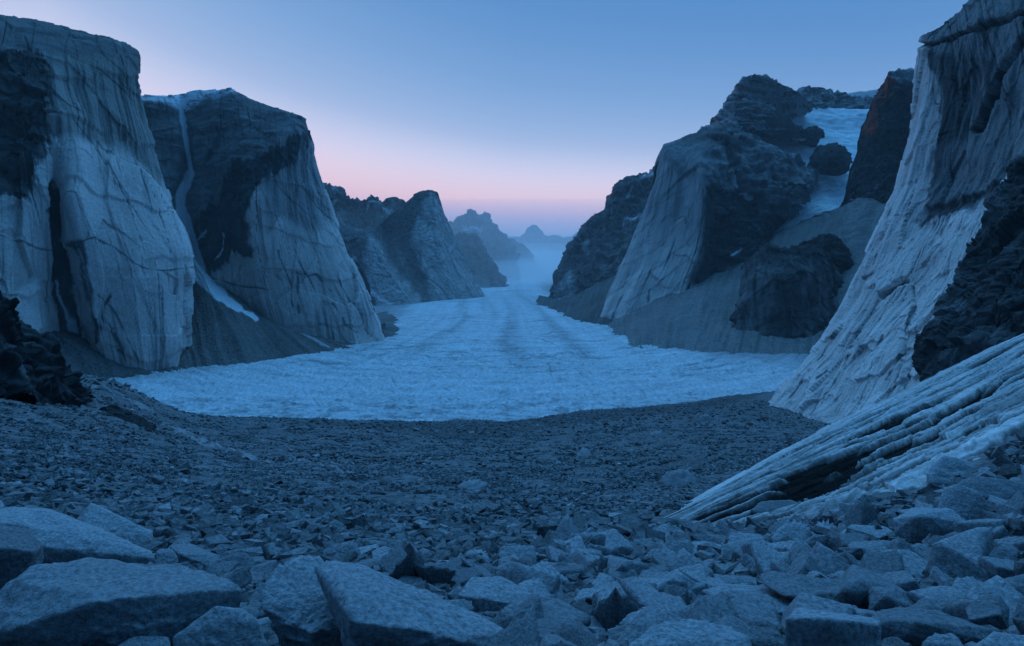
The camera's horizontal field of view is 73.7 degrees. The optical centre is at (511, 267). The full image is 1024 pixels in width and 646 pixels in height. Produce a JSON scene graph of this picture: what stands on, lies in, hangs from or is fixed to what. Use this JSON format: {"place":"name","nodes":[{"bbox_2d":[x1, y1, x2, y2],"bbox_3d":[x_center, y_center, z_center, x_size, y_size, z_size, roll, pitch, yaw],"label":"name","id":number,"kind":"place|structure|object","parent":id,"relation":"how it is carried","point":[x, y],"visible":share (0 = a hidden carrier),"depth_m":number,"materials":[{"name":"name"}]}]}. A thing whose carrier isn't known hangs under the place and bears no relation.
{"place":"outdoors","nodes":[
{"label":"outdoors","id":0,"kind":"place"},
{"bbox_2d":[0,14,195,370],"bbox_3d":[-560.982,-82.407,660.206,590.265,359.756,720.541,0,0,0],"label":"cliff","id":1,"kind":"structure","parent":0,"point":[96,251],"depth_m":516.46,"materials":[{"name":"stone"}]},
{"bbox_2d":[50,256,399,378],"bbox_3d":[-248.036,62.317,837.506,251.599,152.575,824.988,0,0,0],"label":"scree slope","id":2,"kind":"structure","parent":0,"point":[229,327],"depth_m":624.84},
{"bbox_2d":[141,87,384,343],"bbox_3d":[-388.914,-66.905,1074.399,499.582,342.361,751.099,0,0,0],"label":"cliff","id":3,"kind":"structure","parent":0,"point":[251,203],"depth_m":742.11,"materials":[{"name":"stone"}]},
{"bbox_2d":[323,183,404,228],"bbox_3d":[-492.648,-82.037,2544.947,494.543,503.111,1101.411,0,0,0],"label":"mountain","id":4,"kind":"structure","parent":0,"point":[371,211],"depth_m":2340.11,"materials":[{"name":"stone"}]},
{"bbox_2d":[339,190,484,305],"bbox_3d":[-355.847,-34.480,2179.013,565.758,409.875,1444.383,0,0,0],"label":"mountain","id":5,"kind":"structure","parent":0,"point":[409,251],"depth_m":1717.27,"materials":[{"name":"stone"}]},
{"bbox_2d":[109,274,808,421],"bbox_3d":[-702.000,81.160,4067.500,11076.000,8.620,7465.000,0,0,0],"label":"glacier","id":6,"kind":"object","parent":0,"point":[513,351],"visible":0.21,"depth_m":514.15,"materials":[{"name":"ice"}]},
{"bbox_2d":[455,232,509,287],"bbox_3d":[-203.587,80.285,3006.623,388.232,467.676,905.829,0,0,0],"label":"mountain","id":7,"kind":"structure","parent":0,"point":[483,266],"depth_m":2755.74,"materials":[{"name":"stone"}]},
{"bbox_2d":[0,0,967,237],"label":"sky","id":8,"kind":"structure","parent":0,"point":[522,113],"materials":[{"name":"blue"}]},
{"bbox_2d":[449,209,520,280],"bbox_3d":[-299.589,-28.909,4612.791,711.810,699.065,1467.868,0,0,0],"label":"mountain","id":9,"kind":"structure","parent":0,"point":[501,249],"depth_m":4263.98,"materials":[{"name":"stone"}]},
{"bbox_2d":[0,375,1023,642],"bbox_3d":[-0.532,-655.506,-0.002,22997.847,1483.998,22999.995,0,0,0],"label":"ground","id":10,"kind":"structure","parent":0,"point":[692,459],"depth_m":61.00,"materials":[{"name":"gravel"}]},
{"bbox_2d":[0,525,43,588],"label":"boulder","id":11,"kind":"object","parent":10,"relation":"on","point":[21,550],"visible":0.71,"depth_m":4.61,"materials":[{"name":"stone"}]},
{"bbox_2d":[0,290,96,406],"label":"rock outcrop","id":12,"kind":"object","parent":10,"relation":"on","point":[33,365],"visible":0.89,"depth_m":63.42,"materials":[{"name":"stone"}]},
{"bbox_2d":[0,506,155,563],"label":"boulder","id":13,"kind":"object","parent":10,"relation":"on","point":[61,537],"visible":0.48,"depth_m":5.79,"materials":[{"name":"stone"}]},
{"bbox_2d":[76,503,152,544],"bbox_3d":[-4.696,3.123,8.009,1.241,0.647,0.561,0,0,13],"label":"boulder","id":14,"kind":"object","parent":10,"relation":"on","point":[107,520],"visible":0.45,"depth_m":7.91,"materials":[{"name":"stone"}]},
{"bbox_2d":[0,557,241,645],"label":"boulder","id":15,"kind":"object","parent":10,"relation":"on","point":[89,601],"visible":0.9,"depth_m":3.29,"materials":[{"name":"stone"}]},
{"bbox_2d":[86,384,158,415],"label":"rock ledge","id":16,"kind":"object","parent":10,"relation":"on","point":[119,395],"visible":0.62,"depth_m":92.25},
{"bbox_2d":[99,404,155,431],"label":"rock ledge","id":17,"kind":"object","parent":10,"relation":"on","point":[123,414],"visible":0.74,"depth_m":60.33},
{"bbox_2d":[118,636,170,645],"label":"boulder","id":18,"kind":"object","parent":10,"relation":"on","point":[149,641],"visible":0.99,"depth_m":3.20,"materials":[{"name":"stone"}]},
{"bbox_2d":[170,544,219,567],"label":"boulder","id":19,"kind":"object","parent":10,"relation":"on","point":[192,553],"visible":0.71,"depth_m":7.06,"materials":[{"name":"stone"}]},
{"bbox_2d":[160,424,270,462],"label":"rock ledge","id":20,"kind":"object","parent":10,"relation":"on","point":[216,445],"visible":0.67,"depth_m":49.69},
{"bbox_2d":[172,606,268,645],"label":"boulder","id":21,"kind":"object","parent":10,"relation":"on","point":[220,626],"visible":1,"depth_m":3.21,"materials":[{"name":"stone"}]},
{"bbox_2d":[205,560,237,573],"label":"boulder","id":22,"kind":"object","parent":10,"relation":"on","point":[225,566],"visible":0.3,"depth_m":6.27,"materials":[{"name":"stone"}]},
{"bbox_2d":[215,552,255,567],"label":"boulder","id":23,"kind":"object","parent":10,"relation":"on","point":[243,559],"visible":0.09,"depth_m":6.59,"materials":[{"name":"stone"}]},
{"bbox_2d":[223,564,252,588],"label":"boulder","id":24,"kind":"object","parent":10,"relation":"on","point":[241,577],"visible":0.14,"depth_m":5.48,"materials":[{"name":"stone"}]},
{"bbox_2d":[261,555,342,645],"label":"boulder","id":25,"kind":"object","parent":10,"relation":"on","point":[294,605],"visible":0.81,"depth_m":3.41,"materials":[{"name":"stone"}]},
{"bbox_2d":[322,539,359,554],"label":"boulder","id":26,"kind":"object","parent":10,"relation":"on","point":[343,547],"visible":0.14,"depth_m":7.66,"materials":[{"name":"stone"}]},
{"bbox_2d":[378,542,406,572],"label":"boulder","id":27,"kind":"object","parent":10,"relation":"on","point":[391,559],"visible":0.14,"depth_m":6.24,"materials":[{"name":"stone"}]},
{"bbox_2d":[389,547,424,579],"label":"boulder","id":28,"kind":"object","parent":10,"relation":"on","point":[405,566],"visible":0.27,"depth_m":5.86,"materials":[{"name":"stone"}]},
{"bbox_2d":[314,560,502,645],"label":"boulder","id":29,"kind":"object","parent":10,"relation":"on","point":[368,606],"visible":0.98,"depth_m":3.14,"materials":[{"name":"stone"}]},
{"bbox_2d":[414,564,455,583],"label":"boulder","id":30,"kind":"object","parent":10,"relation":"on","point":[431,574],"visible":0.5,"depth_m":5.87,"materials":[{"name":"stone"}]},
{"bbox_2d":[458,576,530,611],"bbox_3d":[-0.124,2.350,4.904,0.530,0.127,0.340,0,0,0],"label":"boulder","id":31,"kind":"object","parent":10,"relation":"on","point":[494,593],"visible":0.89,"depth_m":4.85,"materials":[{"name":"stone"}]},
{"bbox_2d":[0,374,1023,645],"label":"scree rubble","id":32,"kind":"object","parent":10,"relation":"on","point":[268,530],"visible":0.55,"depth_m":17.35,"materials":[{"name":"gravel"}]},
{"bbox_2d":[440,552,482,576],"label":"boulder","id":33,"kind":"object","parent":32,"relation":"on","point":[452,563],"visible":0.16,"depth_m":6.27,"materials":[{"name":"stone"}]},
{"bbox_2d":[487,603,538,645],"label":"boulder","id":34,"kind":"object","parent":10,"relation":"on","point":[523,631],"visible":1,"depth_m":3.12,"materials":[{"name":"stone"}]},
{"bbox_2d":[497,545,536,560],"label":"boulder","id":35,"kind":"object","parent":10,"relation":"on","point":[519,551],"visible":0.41,"depth_m":7.95,"materials":[{"name":"stone"}]},
{"bbox_2d":[497,594,543,618],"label":"boulder","id":36,"kind":"object","parent":10,"relation":"on","point":[521,610],"visible":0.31,"depth_m":3.88,"materials":[{"name":"stone"}]},
{"bbox_2d":[500,564,560,593],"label":"boulder","id":37,"kind":"object","parent":10,"relation":"on","point":[516,574],"visible":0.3,"depth_m":5.29,"materials":[{"name":"stone"}]},
{"bbox_2d":[518,578,563,599],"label":"boulder","id":38,"kind":"object","parent":10,"relation":"on","point":[535,585],"visible":0.24,"depth_m":5.13,"materials":[{"name":"stone"}]},
{"bbox_2d":[500,593,590,626],"bbox_3d":[0.161,2.092,3.904,0.466,0.267,0.467,12,10,27],"label":"boulder","id":39,"kind":"object","parent":10,"relation":"on","point":[551,607],"visible":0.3,"depth_m":3.95,"materials":[{"name":"stone"}]},
{"bbox_2d":[537,618,596,643],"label":"boulder","id":40,"kind":"object","parent":10,"relation":"on","point":[546,627],"visible":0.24,"depth_m":3.59,"materials":[{"name":"stone"}]},
{"bbox_2d":[555,514,579,535],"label":"boulder","id":41,"kind":"object","parent":10,"relation":"on","point":[566,526],"visible":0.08,"depth_m":10.33,"materials":[{"name":"stone"}]},
{"bbox_2d":[551,627,597,645],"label":"boulder","id":42,"kind":"object","parent":10,"relation":"on","point":[577,636],"visible":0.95,"depth_m":3.31,"materials":[{"name":"stone"}]},
{"bbox_2d":[588,587,639,630],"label":"boulder","id":43,"kind":"object","parent":10,"relation":"on","point":[614,608],"visible":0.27,"depth_m":4.01,"materials":[{"name":"stone"}]},
{"bbox_2d":[604,529,634,555],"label":"boulder","id":44,"kind":"object","parent":10,"relation":"on","point":[616,539],"visible":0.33,"depth_m":8.19,"materials":[{"name":"stone"}]},
{"bbox_2d":[607,557,649,575],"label":"boulder","id":45,"kind":"object","parent":10,"relation":"on","point":[614,564],"visible":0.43,"depth_m":6.21,"materials":[{"name":"stone"}]},
{"bbox_2d":[616,606,682,643],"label":"boulder","id":46,"kind":"object","parent":10,"relation":"on","point":[642,621],"visible":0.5,"depth_m":3.56,"materials":[{"name":"stone"}]},
{"bbox_2d":[615,576,687,610],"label":"boulder","id":47,"kind":"object","parent":10,"relation":"on","point":[642,596],"visible":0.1,"depth_m":4.32,"materials":[{"name":"stone"}]},
{"bbox_2d":[640,578,687,591],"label":"boulder","id":48,"kind":"object","parent":10,"relation":"on","point":[661,583],"visible":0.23,"depth_m":5.44,"materials":[{"name":"stone"}]},
{"bbox_2d":[659,469,697,485],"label":"boulder","id":49,"kind":"object","parent":10,"relation":"on","point":[678,477],"visible":0.85,"depth_m":26.93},
{"bbox_2d":[628,618,751,645],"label":"boulder","id":50,"kind":"object","parent":10,"relation":"on","point":[689,632],"visible":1,"depth_m":3.07,"materials":[{"name":"stone"}]},
{"bbox_2d":[665,548,714,577],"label":"boulder","id":51,"kind":"object","parent":10,"relation":"on","point":[682,557],"visible":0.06,"depth_m":6.20,"materials":[{"name":"stone"}]},
{"bbox_2d":[670,564,710,586],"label":"boulder","id":52,"kind":"object","parent":10,"relation":"on","point":[701,572],"visible":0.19,"depth_m":5.95,"materials":[{"name":"stone"}]},
{"bbox_2d":[686,591,736,622],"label":"boulder","id":53,"kind":"object","parent":10,"relation":"on","point":[712,608],"visible":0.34,"depth_m":3.68,"materials":[{"name":"stone"}]},
{"bbox_2d":[714,574,756,584],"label":"boulder","id":54,"kind":"object","parent":10,"relation":"on","point":[735,579],"visible":0.14,"depth_m":6.07,"materials":[{"name":"stone"}]},
{"bbox_2d":[702,584,793,615],"bbox_3d":[1.734,2.269,4.673,0.842,0.150,0.475,0,0,0],"label":"boulder","id":55,"kind":"object","parent":10,"relation":"on","point":[781,603],"visible":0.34,"depth_m":4.71,"materials":[{"name":"stone"}]},
{"bbox_2d":[726,590,780,625],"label":"boulder","id":56,"kind":"object","parent":10,"relation":"on","point":[752,606],"visible":0.55,"depth_m":4.19,"materials":[{"name":"stone"}]},
{"bbox_2d":[751,627,783,645],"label":"boulder","id":57,"kind":"object","parent":10,"relation":"on","point":[765,636],"visible":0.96,"depth_m":3.21,"materials":[{"name":"stone"}]},
{"bbox_2d":[751,541,789,574],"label":"boulder","id":58,"kind":"object","parent":10,"relation":"on","point":[764,555],"visible":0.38,"depth_m":6.34,"materials":[{"name":"stone"}]},
{"bbox_2d":[770,518,811,542],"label":"boulder","id":59,"kind":"object","parent":10,"relation":"on","point":[794,530],"visible":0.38,"depth_m":8.95,"materials":[{"name":"stone"}]},
{"bbox_2d":[788,538,811,562],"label":"boulder","id":60,"kind":"object","parent":10,"relation":"on","point":[798,548],"visible":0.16,"depth_m":6.60,"materials":[{"name":"stone"}]},
{"bbox_2d":[786,549,825,575],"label":"boulder","id":61,"kind":"object","parent":10,"relation":"on","point":[805,563],"visible":0.24,"depth_m":5.46,"materials":[{"name":"stone"}]},
{"bbox_2d":[759,570,865,608],"bbox_3d":[2.056,2.254,4.742,0.648,0.156,0.387,0,0,0],"label":"boulder","id":62,"kind":"object","parent":10,"relation":"on","point":[789,585],"visible":0.6,"depth_m":4.71,"materials":[{"name":"stone"}]},
{"bbox_2d":[780,592,856,633],"bbox_3d":[1.738,2.080,3.976,0.461,0.313,0.353,1,18,43],"label":"boulder","id":63,"kind":"object","parent":10,"relation":"on","point":[806,600],"visible":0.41,"depth_m":3.94,"materials":[{"name":"stone"}]},
{"bbox_2d":[810,541,849,572],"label":"boulder","id":64,"kind":"object","parent":10,"relation":"on","point":[825,558],"visible":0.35,"depth_m":6.19,"materials":[{"name":"stone"}]},
{"bbox_2d":[784,607,881,645],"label":"boulder","id":65,"kind":"object","parent":10,"relation":"on","point":[806,627],"visible":1,"depth_m":3.00,"materials":[{"name":"stone"}]},
{"bbox_2d":[664,333,1023,523],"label":"bedrock slab","id":66,"kind":"structure","parent":10,"relation":"on","point":[970,408],"depth_m":14.98,"materials":[{"name":"stone"}]},
{"bbox_2d":[750,500,794,513],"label":"boulder","id":67,"kind":"object","parent":66,"relation":"on","point":[766,506],"visible":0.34,"depth_m":12.33,"materials":[{"name":"stone"}]},
{"bbox_2d":[926,455,974,485],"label":"boulder","id":68,"kind":"object","parent":66,"relation":"on","point":[944,469],"visible":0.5,"depth_m":10.93,"materials":[{"name":"stone"}]},
{"bbox_2d":[835,532,869,547],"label":"boulder","id":69,"kind":"object","parent":10,"relation":"on","point":[844,540],"visible":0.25,"depth_m":7.48,"materials":[{"name":"stone"}]},
{"bbox_2d":[845,494,879,528],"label":"boulder","id":70,"kind":"object","parent":10,"relation":"on","point":[862,511],"visible":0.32,"depth_m":8.49,"materials":[{"name":"stone"}]},
{"bbox_2d":[839,524,892,537],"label":"boulder","id":71,"kind":"object","parent":10,"relation":"on","point":[877,533],"visible":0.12,"depth_m":8.09,"materials":[{"name":"stone"}]},
{"bbox_2d":[848,540,889,554],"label":"boulder","id":72,"kind":"object","parent":10,"relation":"on","point":[871,546],"visible":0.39,"depth_m":6.79,"materials":[{"name":"stone"}]},
{"bbox_2d":[837,564,902,609],"bbox_3d":[2.389,2.275,4.822,0.698,0.354,0.442,0,0,-28],"label":"boulder","id":73,"kind":"object","parent":10,"relation":"on","point":[859,583],"visible":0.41,"depth_m":4.61,"materials":[{"name":"stone"}]},
{"bbox_2d":[860,550,904,573],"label":"boulder","id":74,"kind":"object","parent":10,"relation":"on","point":[883,562],"visible":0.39,"depth_m":5.58,"materials":[{"name":"stone"}]},
{"bbox_2d":[868,586,914,611],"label":"boulder","id":75,"kind":"object","parent":10,"relation":"on","point":[881,598],"visible":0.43,"depth_m":4.45,"materials":[{"name":"stone"}]},
{"bbox_2d":[882,570,920,591],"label":"boulder","id":76,"kind":"object","parent":10,"relation":"on","point":[905,580],"visible":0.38,"depth_m":4.89,"materials":[{"name":"stone"}]},
{"bbox_2d":[880,549,927,577],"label":"boulder","id":77,"kind":"object","parent":10,"relation":"on","point":[915,564],"visible":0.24,"depth_m":5.74,"materials":[{"name":"stone"}]},
{"bbox_2d":[893,507,965,543],"bbox_3d":[4.535,2.809,7.422,0.861,0.387,0.354,0,0,-13],"label":"boulder","id":78,"kind":"object","parent":10,"relation":"on","point":[913,525],"visible":0.71,"depth_m":7.27,"materials":[{"name":"stone"}]},
{"bbox_2d":[872,608,990,645],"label":"boulder","id":79,"kind":"object","parent":10,"relation":"on","point":[916,627],"visible":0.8,"depth_m":3.62,"materials":[{"name":"stone"}]},
{"bbox_2d":[905,586,966,604],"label":"boulder","id":80,"kind":"object","parent":10,"relation":"on","point":[933,594],"visible":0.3,"depth_m":4.47,"materials":[{"name":"stone"}]},
{"bbox_2d":[922,632,963,645],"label":"boulder","id":81,"kind":"object","parent":10,"relation":"on","point":[947,639],"visible":1,"depth_m":3.28,"materials":[{"name":"stone"}]},
{"bbox_2d":[935,599,974,623],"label":"boulder","id":82,"kind":"object","parent":10,"relation":"on","point":[954,607],"visible":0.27,"depth_m":4.12,"materials":[{"name":"stone"}]},
{"bbox_2d":[925,543,990,580],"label":"boulder","id":83,"kind":"object","parent":10,"relation":"on","point":[950,562],"visible":0.43,"depth_m":5.27,"materials":[{"name":"stone"}]},
{"bbox_2d":[929,527,993,562],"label":"boulder","id":84,"kind":"object","parent":10,"relation":"on","point":[974,544],"visible":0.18,"depth_m":5.92,"materials":[{"name":"stone"}]},
{"bbox_2d":[938,483,989,519],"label":"boulder","id":85,"kind":"object","parent":10,"relation":"on","point":[966,503],"visible":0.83,"depth_m":7.67,"materials":[{"name":"stone"}]},
{"bbox_2d":[944,524,1009,539],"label":"boulder","id":86,"kind":"object","parent":10,"relation":"on","point":[1000,531],"visible":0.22,"depth_m":6.60,"materials":[{"name":"stone"}]},
{"bbox_2d":[953,518,1006,531],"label":"boulder","id":87,"kind":"object","parent":86,"relation":"on","point":[962,526],"visible":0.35,"depth_m":6.75,"materials":[{"name":"stone"}]},
{"bbox_2d":[965,594,1008,628],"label":"boulder","id":88,"kind":"object","parent":10,"relation":"on","point":[991,609],"visible":0.95,"depth_m":3.86,"materials":[{"name":"stone"}]},
{"bbox_2d":[958,475,1023,499],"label":"boulder","id":89,"kind":"object","parent":10,"relation":"on","point":[986,487],"visible":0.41,"depth_m":8.04,"materials":[{"name":"stone"}]},
{"bbox_2d":[963,575,1023,620],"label":"boulder","id":90,"kind":"object","parent":10,"relation":"on","point":[1004,590],"visible":0.38,"depth_m":4.23,"materials":[{"name":"stone"}]},
{"bbox_2d":[977,556,1014,577],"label":"boulder","id":91,"kind":"object","parent":10,"relation":"on","point":[1002,568],"visible":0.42,"depth_m":5.26,"materials":[{"name":"stone"}]},
{"bbox_2d":[974,632,1023,645],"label":"boulder","id":92,"kind":"object","parent":10,"relation":"on","point":[998,639],"visible":1,"depth_m":3.08,"materials":[{"name":"stone"}]},
{"bbox_2d":[988,545,1020,561],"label":"boulder","id":93,"kind":"object","parent":10,"relation":"on","point":[1011,552],"visible":0.62,"depth_m":5.83,"materials":[{"name":"stone"}]},
{"bbox_2d":[993,536,1023,550],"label":"boulder","id":94,"kind":"object","parent":10,"relation":"on","point":[1017,542],"visible":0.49,"depth_m":6.14,"materials":[{"name":"stone"}]},
{"bbox_2d":[506,238,551,279],"bbox_3d":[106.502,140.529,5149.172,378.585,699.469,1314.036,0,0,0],"label":"mountain","id":95,"kind":"structure","parent":0,"point":[529,267],"depth_m":4751.80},
{"bbox_2d":[508,224,563,273],"bbox_3d":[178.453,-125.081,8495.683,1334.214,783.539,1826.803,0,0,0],"label":"mountain","id":96,"kind":"structure","parent":0,"point":[535,240],"depth_m":8046.98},
{"bbox_2d":[549,231,577,274],"bbox_3d":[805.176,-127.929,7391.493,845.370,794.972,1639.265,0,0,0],"label":"mountain","id":97,"kind":"structure","parent":0,"point":[557,248],"depth_m":6911.91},
{"bbox_2d":[536,275,615,324],"bbox_3d":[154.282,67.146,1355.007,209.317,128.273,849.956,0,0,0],"label":"scree slope","id":98,"kind":"structure","parent":0,"point":[586,305],"depth_m":1243.74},
{"bbox_2d":[548,167,653,299],"bbox_3d":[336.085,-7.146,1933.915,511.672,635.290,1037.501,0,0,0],"label":"mountain","id":99,"kind":"structure","parent":0,"point":[595,251],"depth_m":1659.37,"materials":[{"name":"stone"}]},
{"bbox_2d":[600,125,818,318],"bbox_3d":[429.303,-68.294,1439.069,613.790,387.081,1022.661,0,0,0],"label":"cliff","id":100,"kind":"structure","parent":0,"point":[723,198],"depth_m":1050.05,"materials":[{"name":"stone"}]},
{"bbox_2d":[608,197,885,354],"bbox_3d":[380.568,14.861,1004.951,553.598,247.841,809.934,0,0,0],"label":"scree slope","id":101,"kind":"structure","parent":0,"point":[695,317],"depth_m":852.29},
{"bbox_2d":[729,243,843,338],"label":"rock buttress","id":102,"kind":"object","parent":101,"relation":"on","point":[790,292],"visible":0.77,"depth_m":738.57,"materials":[{"name":"stone"}]},
{"bbox_2d":[798,233,853,273],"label":"rock knob","id":103,"kind":"object","parent":101,"relation":"on","point":[835,247],"visible":0.46,"depth_m":861.36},
{"bbox_2d":[697,74,818,131],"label":"mountain","id":104,"kind":"structure","parent":0,"point":[791,103],"depth_m":1570.27,"materials":[{"name":"stone"}]},
{"bbox_2d":[760,107,868,232],"bbox_3d":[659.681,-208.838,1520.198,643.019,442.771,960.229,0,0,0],"label":"hanging glacier","id":105,"kind":"object","parent":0,"point":[842,126],"visible":0.2,"depth_m":1585.32,"materials":[{"name":"ice"}]},
{"bbox_2d":[731,97,806,142],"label":"rock knob","id":106,"kind":"object","parent":105,"relation":"on","point":[759,118],"visible":0.88,"depth_m":1493.29,"materials":[{"name":"stone"}]},
{"bbox_2d":[796,125,824,147],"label":"rock knob","id":107,"kind":"object","parent":105,"relation":"on","point":[813,135],"visible":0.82,"depth_m":1517.20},
{"bbox_2d":[806,142,852,175],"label":"rock knob","id":108,"kind":"object","parent":105,"relation":"on","point":[832,159],"visible":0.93,"depth_m":1368.22,"materials":[{"name":"stone"}]},
{"bbox_2d":[796,85,873,108],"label":"mountain","id":109,"kind":"structure","parent":0,"point":[825,98],"depth_m":1849.94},
{"bbox_2d":[839,68,913,206],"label":"mountain","id":110,"kind":"structure","parent":0,"point":[881,144],"depth_m":1024.67,"materials":[{"name":"stone"}]},
{"bbox_2d":[768,0,1023,423],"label":"cliff","id":111,"kind":"structure","parent":0,"point":[936,286],"depth_m":274.55,"materials":[{"name":"stone"}]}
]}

